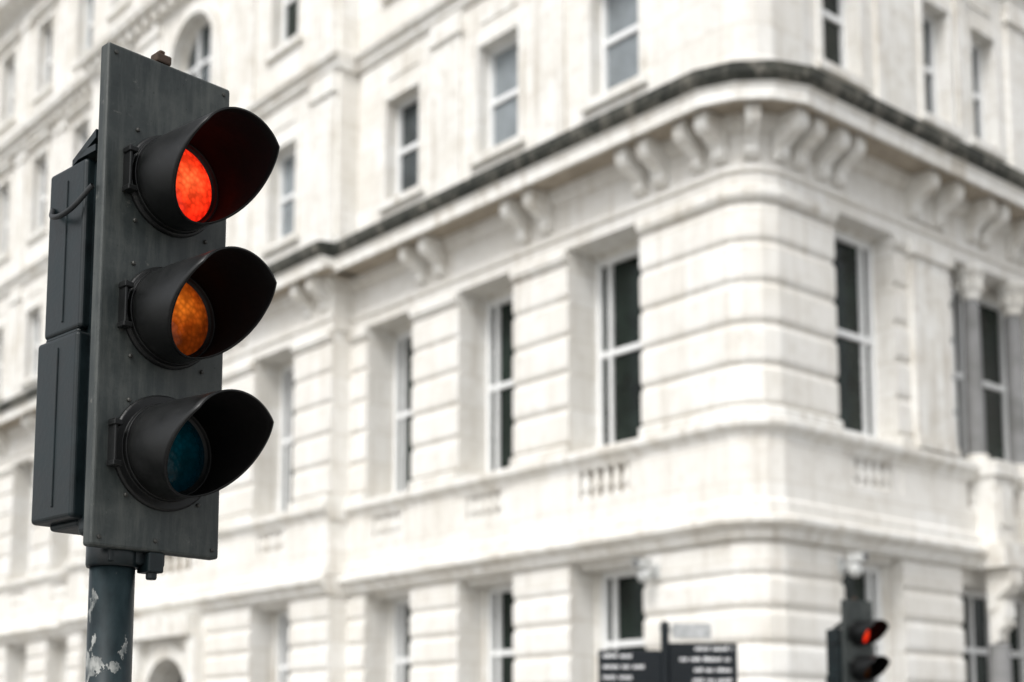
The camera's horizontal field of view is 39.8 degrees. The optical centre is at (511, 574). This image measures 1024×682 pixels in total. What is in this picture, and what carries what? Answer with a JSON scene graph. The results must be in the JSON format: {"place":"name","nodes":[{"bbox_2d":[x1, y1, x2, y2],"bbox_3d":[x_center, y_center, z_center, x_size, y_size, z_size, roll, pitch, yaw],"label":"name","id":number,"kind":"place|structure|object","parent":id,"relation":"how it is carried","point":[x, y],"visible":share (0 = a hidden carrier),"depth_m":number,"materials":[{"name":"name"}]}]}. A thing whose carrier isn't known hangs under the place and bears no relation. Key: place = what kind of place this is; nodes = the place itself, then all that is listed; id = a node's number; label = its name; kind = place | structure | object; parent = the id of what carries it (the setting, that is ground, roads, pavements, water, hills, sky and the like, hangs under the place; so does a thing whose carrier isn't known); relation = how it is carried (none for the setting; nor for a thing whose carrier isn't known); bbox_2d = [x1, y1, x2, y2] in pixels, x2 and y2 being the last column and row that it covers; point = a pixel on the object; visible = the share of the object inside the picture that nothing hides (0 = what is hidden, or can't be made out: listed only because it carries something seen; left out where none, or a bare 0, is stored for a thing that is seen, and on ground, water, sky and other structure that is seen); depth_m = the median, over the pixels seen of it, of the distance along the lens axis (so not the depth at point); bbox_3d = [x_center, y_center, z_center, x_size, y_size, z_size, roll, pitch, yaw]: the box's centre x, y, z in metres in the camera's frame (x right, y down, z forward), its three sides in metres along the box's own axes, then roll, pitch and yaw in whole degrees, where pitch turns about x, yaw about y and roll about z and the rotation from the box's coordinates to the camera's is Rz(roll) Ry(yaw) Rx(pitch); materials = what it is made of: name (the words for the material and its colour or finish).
{"place":"outdoors","nodes":[
{"label":"outdoors","id":0,"kind":"place"},
{"label":"ground","id":1,"kind":"structure","parent":0,"visible":0},
{"bbox_2d":[0,0,1023,681],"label":"ashlar walls","id":2,"kind":"structure","parent":1,"relation":"on","point":[736,302],"depth_m":26.50,"materials":[{"name":"stone"}]},
{"bbox_2d":[0,0,1023,681],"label":"carved trim","id":3,"kind":"structure","parent":2,"relation":"attached to","point":[996,486],"depth_m":27.44,"materials":[{"name":"stone"}]},
{"bbox_2d":[0,60,1023,412],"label":"cornice top","id":4,"kind":"structure","parent":3,"relation":"on","point":[812,76],"depth_m":25.01,"materials":[{"name":"grey stone"}]},
{"bbox_2d":[962,299,1023,681],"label":"granite columns","id":5,"kind":"structure","parent":3,"relation":"on","point":[999,662],"depth_m":27.05,"materials":[{"name":"grey stone"}]},
{"bbox_2d":[0,99,1023,574],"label":"cornice soffit","id":6,"kind":"structure","parent":2,"relation":"attached to","point":[886,153],"depth_m":25.75,"materials":[{"name":"stone"}]},
{"bbox_2d":[0,0,1023,681],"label":"window frames","id":7,"kind":"structure","parent":2,"relation":"attached to","point":[498,386],"depth_m":28.30,"materials":[{"name":"white paint"}]},
{"bbox_2d":[89,0,638,236],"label":"pale panes","id":8,"kind":"object","parent":7,"relation":"in","point":[623,60],"visible":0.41,"depth_m":28.57,"materials":[{"name":"glass"}]},
{"bbox_2d":[0,21,978,382],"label":"grey panes","id":9,"kind":"object","parent":7,"relation":"in","point":[410,137],"visible":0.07,"depth_m":31.26,"materials":[{"name":"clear glass"}]},
{"bbox_2d":[6,0,1019,681],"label":"dark panes","id":10,"kind":"object","parent":7,"relation":"in","point":[628,388],"visible":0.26,"depth_m":26.27,"materials":[{"name":"glass"}]},
{"bbox_2d":[630,558,659,582],"bbox_3d":[2.238,-0.051,23.706,0.550,0.400,0.260,6,-9,-40],"label":"security camera","id":11,"kind":"object","parent":2,"relation":"attached to","point":[645,574],"visible":1,"depth_m":23.61,"materials":[{"name":"white plastic"}]},
{"bbox_2d":[837,551,870,576],"bbox_3d":[5.647,-0.149,23.323,0.260,0.400,0.550,6,-9,-40],"label":"security camera","id":12,"kind":"object","parent":2,"relation":"attached to","point":[855,566],"visible":1,"depth_m":23.23,"materials":[{"name":"white plastic"}]},
{"bbox_2d":[826,597,889,681],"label":"traffic light","id":13,"kind":"object","parent":1,"relation":"on","point":[854,634],"visible":1,"depth_m":12.46,"materials":[{"name":"black plastic"}]},
{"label":"pavement","id":14,"kind":"structure","parent":0,"visible":0},
{"bbox_2d":[31,42,279,681],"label":"traffic light","id":15,"kind":"object","parent":14,"relation":"on","point":[151,437],"visible":1,"depth_m":3.16,"materials":[{"name":"black plastic"}]},
{"bbox_2d":[598,621,737,681],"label":"pedestrian direction sign","id":16,"kind":"object","parent":14,"relation":"on","point":[692,662],"visible":1,"depth_m":12.99,"materials":[{"name":"black metal"}]}
]}

